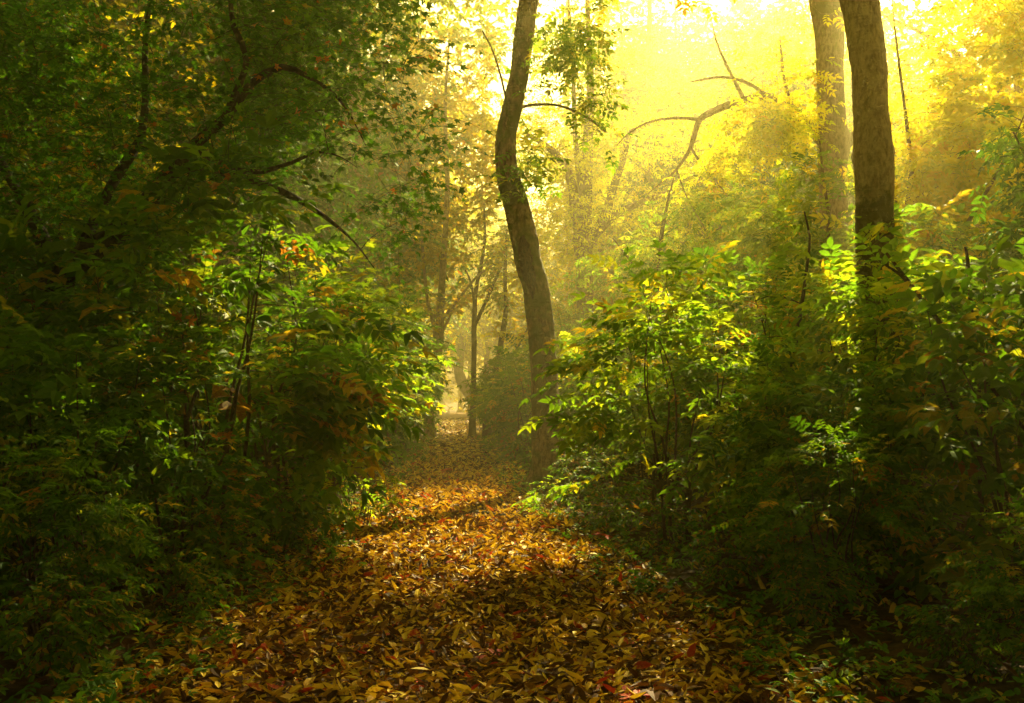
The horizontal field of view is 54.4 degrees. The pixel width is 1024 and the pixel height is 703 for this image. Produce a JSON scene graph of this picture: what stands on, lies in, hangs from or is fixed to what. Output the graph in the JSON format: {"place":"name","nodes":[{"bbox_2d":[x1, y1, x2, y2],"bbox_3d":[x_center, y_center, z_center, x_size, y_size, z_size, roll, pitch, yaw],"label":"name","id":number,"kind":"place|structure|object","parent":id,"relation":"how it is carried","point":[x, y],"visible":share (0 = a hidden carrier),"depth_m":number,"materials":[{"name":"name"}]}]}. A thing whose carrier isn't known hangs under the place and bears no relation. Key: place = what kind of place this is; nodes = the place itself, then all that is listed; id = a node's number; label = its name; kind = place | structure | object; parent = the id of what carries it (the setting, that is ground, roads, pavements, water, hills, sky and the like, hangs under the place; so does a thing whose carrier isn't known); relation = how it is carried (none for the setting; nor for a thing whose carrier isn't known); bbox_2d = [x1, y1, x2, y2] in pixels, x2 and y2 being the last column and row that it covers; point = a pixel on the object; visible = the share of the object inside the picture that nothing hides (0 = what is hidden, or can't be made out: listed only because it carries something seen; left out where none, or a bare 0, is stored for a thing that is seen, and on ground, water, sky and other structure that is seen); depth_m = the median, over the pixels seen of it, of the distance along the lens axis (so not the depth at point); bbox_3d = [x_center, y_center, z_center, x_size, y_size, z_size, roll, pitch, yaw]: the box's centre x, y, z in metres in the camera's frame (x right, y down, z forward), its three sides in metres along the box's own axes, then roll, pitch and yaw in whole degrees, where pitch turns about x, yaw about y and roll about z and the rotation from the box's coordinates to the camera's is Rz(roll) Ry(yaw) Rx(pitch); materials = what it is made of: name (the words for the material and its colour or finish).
{"place":"outdoors","nodes":[
{"label":"outdoors","id":0,"kind":"place"},
{"bbox_2d":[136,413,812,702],"bbox_3d":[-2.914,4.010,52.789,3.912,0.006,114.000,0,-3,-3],"label":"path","id":1,"kind":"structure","parent":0,"point":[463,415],"depth_m":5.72,"materials":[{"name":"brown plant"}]},
{"bbox_2d":[0,402,1023,702],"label":"ground","id":2,"kind":"structure","parent":0,"point":[846,622],"depth_m":6.62,"materials":[{"name":"soil"}]},
{"bbox_2d":[0,457,39,540],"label":"shrub","id":3,"kind":"object","parent":2,"relation":"on","point":[16,512],"visible":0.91,"depth_m":5.35,"materials":[{"name":"green plant"}]},
{"bbox_2d":[0,297,146,562],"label":"shrub","id":4,"kind":"object","parent":2,"relation":"on","point":[58,415],"visible":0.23,"depth_m":7.84,"materials":[{"name":"green plant"}]},
{"bbox_2d":[0,564,157,683],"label":"shrub","id":5,"kind":"object","parent":2,"relation":"on","point":[72,644],"visible":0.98,"depth_m":5.08,"materials":[{"name":"green plant"}]},
{"bbox_2d":[0,1,170,482],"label":"tree","id":6,"kind":"object","parent":2,"relation":"on","point":[7,193],"visible":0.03,"depth_m":16.05,"materials":[{"name":"green plant"}]},
{"bbox_2d":[0,409,188,655],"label":"shrub","id":7,"kind":"object","parent":2,"relation":"on","point":[101,556],"visible":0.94,"depth_m":5.71,"materials":[{"name":"green plant"}]},
{"bbox_2d":[0,295,226,601],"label":"shrub","id":8,"kind":"object","parent":2,"relation":"on","point":[46,386],"visible":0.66,"depth_m":7.04,"materials":[{"name":"green plant"}]},
{"bbox_2d":[0,182,284,548],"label":"shrub","id":9,"kind":"object","parent":2,"relation":"on","point":[21,234],"visible":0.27,"depth_m":9.44,"materials":[{"name":"green plant"}]},
{"bbox_2d":[0,0,345,294],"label":"tree","id":10,"kind":"object","parent":2,"relation":"on","point":[121,4],"visible":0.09,"depth_m":17.16,"materials":[{"name":"green plant"}]},
{"bbox_2d":[60,272,286,593],"bbox_3d":[-2.572,0.655,7.758,1.783,2.533,1.994,1,-3,-22],"label":"shrub","id":11,"kind":"object","parent":2,"relation":"on","point":[192,359],"visible":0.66,"depth_m":7.53,"materials":[{"name":"green plant"}]},
{"bbox_2d":[110,540,241,632],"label":"shrub","id":12,"kind":"object","parent":2,"relation":"on","point":[204,578],"visible":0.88,"depth_m":6.45,"materials":[{"name":"green plant"}]},
{"bbox_2d":[24,0,329,332],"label":"tree","id":13,"kind":"object","parent":2,"relation":"on","point":[188,262],"depth_m":24.00,"materials":[{"name":"green plant"}]},
{"bbox_2d":[0,109,438,561],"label":"shrub","id":14,"kind":"object","parent":2,"relation":"on","point":[335,398],"visible":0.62,"depth_m":8.92,"materials":[{"name":"green plant"}]},
{"bbox_2d":[40,0,424,453],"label":"tree","id":15,"kind":"object","parent":2,"relation":"on","point":[323,182],"visible":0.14,"depth_m":23.69,"materials":[{"name":"green plant"}]},
{"bbox_2d":[194,281,275,451],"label":"shrub","id":16,"kind":"object","parent":2,"relation":"on","point":[217,315],"visible":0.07,"depth_m":22.48,"materials":[{"name":"green plant"}]},
{"bbox_2d":[0,0,494,546],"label":"maple tree","id":17,"kind":"object","parent":2,"relation":"on","point":[48,82],"visible":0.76,"depth_m":10.15,"materials":[{"name":"green plant"}]},
{"bbox_2d":[129,219,441,530],"bbox_3d":[-2.734,0.312,11.416,4.121,3.434,3.656,3,-4,-45],"label":"shrub","id":18,"kind":"object","parent":2,"relation":"on","point":[254,434],"visible":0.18,"depth_m":11.11,"materials":[{"name":"green plant"}]},
{"bbox_2d":[238,475,342,554],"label":"shrub","id":19,"kind":"object","parent":2,"relation":"on","point":[288,542],"visible":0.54,"depth_m":9.29,"materials":[{"name":"green plant"}]},
{"bbox_2d":[199,119,428,446],"bbox_3d":[-6.610,-2.832,29.555,8.631,11.672,9.036,1,-3,-24],"label":"tree","id":20,"kind":"object","parent":2,"relation":"on","point":[355,270],"visible":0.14,"depth_m":29.24,"materials":[{"name":"green plant"}]},
{"bbox_2d":[275,466,362,525],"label":"shrub","id":21,"kind":"object","parent":2,"relation":"on","point":[295,488],"visible":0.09,"depth_m":11.14,"materials":[{"name":"green plant"}]},
{"bbox_2d":[211,280,447,490],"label":"shrub","id":22,"kind":"object","parent":2,"relation":"on","point":[419,382],"visible":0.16,"depth_m":13.87,"materials":[{"name":"green plant"}]},
{"bbox_2d":[223,237,465,472],"bbox_3d":[-3.525,0.138,18.905,5.256,4.526,4.592,0,-3,1],"label":"shrub","id":23,"kind":"object","parent":2,"relation":"on","point":[372,249],"visible":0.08,"depth_m":18.59,"materials":[{"name":"green plant"}]},
{"bbox_2d":[224,257,470,478],"bbox_3d":[-3.203,0.315,17.466,4.628,3.985,4.044,1,-3,-15],"label":"shrub","id":24,"kind":"object","parent":2,"relation":"on","point":[416,359],"visible":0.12,"depth_m":17.30,"materials":[{"name":"green plant"}]},
{"bbox_2d":[252,273,456,467],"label":"shrub","id":25,"kind":"object","parent":2,"relation":"on","point":[401,433],"visible":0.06,"depth_m":21.90,"materials":[{"name":"green plant"}]},
{"bbox_2d":[313,439,418,529],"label":"shrub","id":26,"kind":"object","parent":2,"relation":"on","point":[395,501],"visible":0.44,"depth_m":11.03,"materials":[{"name":"green plant"}]},
{"bbox_2d":[301,89,439,320],"bbox_3d":[-6.669,-3.484,36.002,8.103,13.566,9.337,0,-3,1],"label":"tree","id":27,"kind":"object","parent":2,"relation":"on","point":[386,241],"visible":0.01,"depth_m":36.51,"materials":[{"name":"green plant"}]},
{"bbox_2d":[291,296,452,448],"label":"shrub","id":28,"kind":"object","parent":2,"relation":"on","point":[406,303],"visible":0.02,"depth_m":26.81,"materials":[{"name":"green plant"}]},
{"bbox_2d":[300,8,479,310],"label":"tree","id":29,"kind":"object","parent":2,"relation":"on","point":[379,78],"visible":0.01,"depth_m":42.36,"materials":[{"name":"green plant"}]},
{"bbox_2d":[339,285,440,445],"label":"shrub","id":30,"kind":"object","parent":2,"relation":"on","point":[411,303],"visible":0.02,"depth_m":29.71,"materials":[{"name":"green plant"}]},
{"bbox_2d":[304,45,477,331],"bbox_3d":[-6.108,-3.974,38.667,11.516,14.876,11.000,2,-4,-41],"label":"tree","id":31,"kind":"object","parent":2,"relation":"on","point":[391,173],"visible":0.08,"depth_m":37.25,"materials":[{"name":"green plant"}]},
{"bbox_2d":[324,291,471,448],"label":"shrub","id":32,"kind":"object","parent":2,"relation":"on","point":[424,426],"visible":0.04,"depth_m":24.23,"materials":[{"name":"green plant"}]},
{"bbox_2d":[386,379,453,441],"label":"shrub","id":33,"kind":"object","parent":2,"relation":"on","point":[433,416],"visible":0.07,"depth_m":32.35,"materials":[{"name":"green plant"}]},
{"bbox_2d":[381,88,479,425],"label":"tree","id":34,"kind":"object","parent":2,"relation":"on","point":[462,309],"visible":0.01,"depth_m":52.36,"materials":[{"name":"yellow plant"}]},
{"bbox_2d":[417,208,484,373],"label":"tree","id":35,"kind":"object","parent":2,"relation":"on","point":[454,316],"visible":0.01,"depth_m":66.25,"materials":[{"name":"yellow plant"}]},
{"bbox_2d":[319,0,610,316],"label":"tree","id":36,"kind":"object","parent":2,"relation":"on","point":[442,31],"visible":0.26,"depth_m":35.05,"materials":[{"name":"yellow plant"}]},
{"bbox_2d":[418,57,520,358],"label":"tree","id":37,"kind":"object","parent":2,"relation":"on","point":[466,311],"visible":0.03,"depth_m":73.44,"materials":[{"name":"yellow plant"}]},
{"bbox_2d":[348,0,602,437],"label":"tree","id":38,"kind":"object","parent":2,"relation":"on","point":[485,122],"visible":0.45,"depth_m":38.46,"materials":[{"name":"yellow plant"}]},
{"bbox_2d":[452,219,498,417],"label":"tree","id":39,"kind":"object","parent":2,"relation":"on","point":[460,376],"visible":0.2,"depth_m":77.64,"materials":[{"name":"brown plant"}]},
{"bbox_2d":[449,178,530,436],"bbox_3d":[-0.839,-1.960,39.098,3.665,10.742,7.096,0,-3,-3],"label":"tree","id":40,"kind":"object","parent":2,"relation":"on","point":[500,301],"visible":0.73,"depth_m":38.01,"materials":[{"name":"green plant"}]},
{"bbox_2d":[432,184,556,399],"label":"tree","id":41,"kind":"object","parent":2,"relation":"on","point":[495,241],"visible":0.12,"depth_m":83.54,"materials":[{"name":"yellow plant"}]},
{"bbox_2d":[462,342,530,441],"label":"shrub","id":42,"kind":"object","parent":2,"relation":"on","point":[476,386],"visible":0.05,"depth_m":32.47,"materials":[{"name":"green plant"}]},
{"bbox_2d":[456,333,566,447],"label":"shrub","id":43,"kind":"object","parent":2,"relation":"on","point":[487,379],"visible":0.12,"depth_m":27.59,"materials":[{"name":"green plant"}]},
{"bbox_2d":[0,416,1023,702],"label":"leaf litter","id":44,"kind":"object","parent":2,"relation":"on","point":[458,480],"visible":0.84,"depth_m":6.38,"materials":[{"name":"brown plant"}]},
{"bbox_2d":[0,432,1023,702],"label":"ground cover","id":45,"kind":"object","parent":2,"relation":"on","point":[126,678],"visible":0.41,"depth_m":5.73,"materials":[{"name":"plant"}]},
{"bbox_2d":[472,229,557,437],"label":"tree","id":46,"kind":"object","parent":2,"relation":"on","point":[501,334],"visible":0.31,"depth_m":36.98,"materials":[{"name":"green plant"}]},
{"bbox_2d":[466,344,566,457],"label":"shrub","id":47,"kind":"object","parent":2,"relation":"on","point":[487,391],"visible":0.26,"depth_m":24.08,"materials":[{"name":"green plant"}]},
{"bbox_2d":[469,218,572,370],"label":"tree","id":48,"kind":"object","parent":2,"relation":"on","point":[552,301],"visible":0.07,"depth_m":86.47,"materials":[{"name":"green plant"}]},
{"bbox_2d":[463,344,590,464],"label":"shrub","id":49,"kind":"object","parent":2,"relation":"on","point":[505,425],"visible":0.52,"depth_m":21.84,"materials":[{"name":"green plant"}]},
{"bbox_2d":[518,468,572,514],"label":"shrub","id":50,"kind":"object","parent":2,"relation":"on","point":[536,493],"visible":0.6,"depth_m":12.23,"materials":[{"name":"green plant"}]},
{"bbox_2d":[476,0,640,494],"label":"tree","id":51,"kind":"object","parent":2,"relation":"on","point":[513,199],"visible":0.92,"depth_m":15.66,"materials":[{"name":"brown plant"}]},
{"bbox_2d":[520,89,620,327],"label":"tree","id":52,"kind":"object","parent":2,"relation":"on","point":[550,252],"visible":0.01,"depth_m":74.47,"materials":[{"name":"yellow plant"}]},
{"bbox_2d":[519,271,628,402],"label":"shrub","id":53,"kind":"object","parent":2,"relation":"on","point":[594,306],"visible":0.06,"depth_m":33.24,"materials":[{"name":"green plant"}]},
{"bbox_2d":[547,438,631,499],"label":"shrub","id":54,"kind":"object","parent":2,"relation":"on","point":[563,469],"visible":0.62,"depth_m":13.95,"materials":[{"name":"green plant"}]},
{"bbox_2d":[553,307,627,460],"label":"shrub","id":55,"kind":"object","parent":2,"relation":"on","point":[557,338],"visible":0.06,"depth_m":22.97,"materials":[{"name":"green plant"}]},
{"bbox_2d":[554,285,631,439],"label":"shrub","id":56,"kind":"object","parent":2,"relation":"on","point":[578,315],"visible":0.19,"depth_m":28.11,"materials":[{"name":"green plant"}]},
{"bbox_2d":[548,465,658,532],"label":"shrub","id":57,"kind":"object","parent":2,"relation":"on","point":[629,488],"visible":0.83,"depth_m":10.77,"materials":[{"name":"green plant"}]},
{"bbox_2d":[556,330,664,479],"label":"shrub","id":58,"kind":"object","parent":2,"relation":"on","point":[562,389],"visible":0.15,"depth_m":17.28,"materials":[{"name":"green plant"}]},
{"bbox_2d":[557,309,664,465],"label":"shrub","id":59,"kind":"object","parent":2,"relation":"on","point":[586,336],"visible":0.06,"depth_m":19.61,"materials":[{"name":"green plant"}]},
{"bbox_2d":[497,0,754,331],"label":"tree","id":60,"kind":"object","parent":2,"relation":"on","point":[678,54],"visible":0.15,"depth_m":47.66,"materials":[{"name":"yellow plant"}]},
{"bbox_2d":[547,349,730,505],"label":"shrub","id":61,"kind":"object","parent":2,"relation":"on","point":[612,446],"visible":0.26,"depth_m":12.33,"materials":[{"name":"green plant"}]},
{"bbox_2d":[646,0,656,259],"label":"tree","id":62,"kind":"object","parent":2,"relation":"on","point":[649,30],"visible":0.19,"depth_m":45.00,"materials":[{"name":"brown plant"}]},
{"bbox_2d":[493,0,815,394],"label":"tree","id":63,"kind":"object","parent":2,"relation":"on","point":[579,207],"visible":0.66,"depth_m":30.34,"materials":[{"name":"yellow plant"}]},
{"bbox_2d":[606,485,708,561],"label":"shrub","id":64,"kind":"object","parent":2,"relation":"on","point":[666,511],"visible":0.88,"depth_m":9.19,"materials":[{"name":"green plant"}]},
{"bbox_2d":[530,0,797,316],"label":"tree","id":65,"kind":"object","parent":2,"relation":"on","point":[637,28],"visible":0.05,"depth_m":51.32,"materials":[{"name":"yellow plant"}]},
{"bbox_2d":[592,293,736,473],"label":"shrub","id":66,"kind":"object","parent":2,"relation":"on","point":[665,320],"visible":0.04,"depth_m":18.34,"materials":[{"name":"green plant"}]},
{"bbox_2d":[559,0,774,318],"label":"tree","id":67,"kind":"object","parent":2,"relation":"on","point":[677,58],"visible":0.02,"depth_m":49.12,"materials":[{"name":"yellow plant"}]},
{"bbox_2d":[611,253,734,461],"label":"shrub","id":68,"kind":"object","parent":2,"relation":"on","point":[684,288],"visible":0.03,"depth_m":22.01,"materials":[{"name":"green plant"}]},
{"bbox_2d":[549,170,807,460],"bbox_3d":[4.137,-0.956,22.317,6.686,6.893,6.735,0,-3,-3],"label":"sapling","id":69,"kind":"object","parent":2,"relation":"on","point":[708,203],"visible":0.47,"depth_m":21.82,"materials":[{"name":"green plant"}]},
{"bbox_2d":[510,240,866,553],"bbox_3d":[1.639,0.453,9.381,3.304,2.950,2.462,0,-3,-2],"label":"shrub","id":70,"kind":"object","parent":2,"relation":"on","point":[588,425],"visible":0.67,"depth_m":9.19,"materials":[{"name":"green plant"}]},
{"bbox_2d":[629,323,753,486],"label":"shrub","id":71,"kind":"object","parent":2,"relation":"on","point":[658,439],"visible":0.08,"depth_m":15.91,"materials":[{"name":"green plant"}]},
{"bbox_2d":[544,24,851,297],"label":"tree","id":72,"kind":"object","parent":2,"relation":"on","point":[699,75],"visible":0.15,"depth_m":43.74,"materials":[{"name":"yellow plant"}]},
{"bbox_2d":[617,244,839,407],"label":"shrub","id":73,"kind":"object","parent":2,"relation":"on","point":[738,285],"visible":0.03,"depth_m":17.75,"materials":[{"name":"green plant"}]},
{"bbox_2d":[617,0,853,317],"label":"tree","id":74,"kind":"object","parent":2,"relation":"on","point":[783,119],"visible":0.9,"depth_m":21.30,"materials":[{"name":"yellow plant"}]},
{"bbox_2d":[680,512,790,590],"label":"shrub","id":75,"kind":"object","parent":2,"relation":"on","point":[732,577],"visible":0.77,"depth_m":7.43,"materials":[{"name":"green plant"}]},
{"bbox_2d":[631,249,853,467],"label":"shrub","id":76,"kind":"object","parent":2,"relation":"on","point":[755,294],"visible":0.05,"depth_m":14.56,"materials":[{"name":"green plant"}]},
{"bbox_2d":[590,0,920,516],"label":"tree","id":77,"kind":"object","parent":2,"relation":"on","point":[873,154],"visible":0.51,"depth_m":12.23,"materials":[{"name":"brown plant"}]},
{"bbox_2d":[680,0,847,185],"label":"tree","id":78,"kind":"object","parent":2,"relation":"on","point":[743,20],"visible":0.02,"depth_m":53.96,"materials":[{"name":"yellow plant"}]},
{"bbox_2d":[604,242,927,522],"bbox_3d":[2.973,0.425,11.624,3.855,3.213,3.420,0,-3,7],"label":"shrub","id":79,"kind":"object","parent":2,"relation":"on","point":[780,262],"visible":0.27,"depth_m":11.31,"materials":[{"name":"green plant"}]},
{"bbox_2d":[711,211,876,542],"bbox_3d":[2.522,0.286,10.214,2.265,3.308,1.356,2,-3,-34],"label":"sapling","id":80,"kind":"object","parent":2,"relation":"on","point":[753,312],"visible":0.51,"depth_m":10.24,"materials":[{"name":"green plant"}]},
{"bbox_2d":[672,341,930,582],"bbox_3d":[2.372,0.873,8.050,2.064,1.939,2.326,-2,-3,32],"label":"shrub","id":81,"kind":"object","parent":2,"relation":"on","point":[754,389],"visible":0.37,"depth_m":7.78,"materials":[{"name":"green plant"}]},
{"bbox_2d":[678,0,938,366],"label":"tree","id":82,"kind":"object","parent":2,"relation":"on","point":[758,4],"visible":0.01,"depth_m":49.62,"materials":[{"name":"yellow plant"}]},
{"bbox_2d":[707,141,910,470],"bbox_3d":[4.431,-0.601,14.961,2.908,5.538,4.376,-1,-3,14],"label":"sapling","id":83,"kind":"object","parent":2,"relation":"on","point":[827,178],"visible":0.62,"depth_m":14.39,"materials":[{"name":"green plant"}]},
{"bbox_2d":[687,98,938,317],"bbox_3d":[10.577,-3.154,33.757,9.857,12.732,9.415,-2,-3,30],"label":"tree","id":84,"kind":"object","parent":2,"relation":"on","point":[807,181],"visible":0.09,"depth_m":33.28,"materials":[{"name":"yellow plant"}]},
{"bbox_2d":[707,415,957,625],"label":"shrub","id":85,"kind":"object","parent":2,"relation":"on","point":[878,520],"visible":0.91,"depth_m":6.48,"materials":[{"name":"green plant"}]},
{"bbox_2d":[682,0,986,270],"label":"tree","id":86,"kind":"object","parent":2,"relation":"on","point":[760,12],"visible":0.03,"depth_m":44.91,"materials":[{"name":"yellow plant"}]},
{"bbox_2d":[730,340,981,603],"bbox_3d":[2.605,0.927,7.563,1.822,1.995,1.872,-2,-4,40],"label":"shrub","id":87,"kind":"object","parent":2,"relation":"on","point":[878,411],"visible":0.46,"depth_m":7.28,"materials":[{"name":"green plant"}]},
{"bbox_2d":[739,222,1023,551],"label":"shrub","id":88,"kind":"object","parent":2,"relation":"on","point":[838,341],"visible":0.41,"depth_m":8.75,"materials":[{"name":"green plant"}]},
{"bbox_2d":[742,189,1023,510],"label":"shrub","id":89,"kind":"object","parent":2,"relation":"on","point":[923,220],"visible":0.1,"depth_m":12.11,"materials":[{"name":"green plant"}]},
{"bbox_2d":[779,11,1009,230],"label":"tree","id":90,"kind":"object","parent":2,"relation":"on","point":[912,86],"visible":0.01,"depth_m":42.36,"materials":[{"name":"yellow plant"}]},
{"bbox_2d":[783,0,1023,449],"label":"tree","id":91,"kind":"object","parent":2,"relation":"on","point":[924,13],"visible":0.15,"depth_m":27.99,"materials":[{"name":"yellow plant"}]},
{"bbox_2d":[833,0,1023,484],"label":"golden tree","id":92,"kind":"object","parent":2,"relation":"on","point":[950,134],"visible":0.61,"depth_m":15.06,"materials":[{"name":"yellow plant"}]},
{"bbox_2d":[842,228,1023,602],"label":"shrub","id":93,"kind":"object","parent":2,"relation":"on","point":[936,357],"visible":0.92,"depth_m":6.89,"materials":[{"name":"green plant"}]},
{"bbox_2d":[878,218,1023,537],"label":"shrub","id":94,"kind":"object","parent":2,"relation":"on","point":[1012,396],"visible":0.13,"depth_m":9.29,"materials":[{"name":"green plant"}]},
{"bbox_2d":[885,252,1023,430],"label":"dead branch","id":95,"kind":"object","parent":2,"relation":"on","point":[901,274],"visible":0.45,"depth_m":8.58,"materials":[{"name":"brown plant"}]},
{"bbox_2d":[895,581,1022,683],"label":"shrub","id":96,"kind":"object","parent":2,"relation":"on","point":[931,619],"visible":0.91,"depth_m":5.09,"materials":[{"name":"green plant"}]},
{"bbox_2d":[907,247,1023,567],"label":"sapling","id":97,"kind":"object","parent":2,"relation":"on","point":[912,305],"visible":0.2,"depth_m":8.15,"materials":[{"name":"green plant"}]},
{"bbox_2d":[913,103,1023,395],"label":"sapling","id":98,"kind":"object","parent":2,"relation":"on","point":[1001,145],"visible":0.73,"depth_m":10.57,"materials":[{"name":"green plant"}]},
{"bbox_2d":[923,479,1023,684],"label":"shrub","id":99,"kind":"object","parent":2,"relation":"on","point":[990,593],"visible":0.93,"depth_m":4.95,"materials":[{"name":"green plant"}]},
{"bbox_2d":[985,458,1023,627],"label":"shrub","id":100,"kind":"object","parent":2,"relation":"on","point":[1007,514],"visible":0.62,"depth_m":5.89,"materials":[{"name":"green plant"}]},
{"bbox_2d":[272,0,1023,402],"label":"sky","id":101,"kind":"structure","parent":0,"point":[497,87],"materials":[{"name":"yellow"}]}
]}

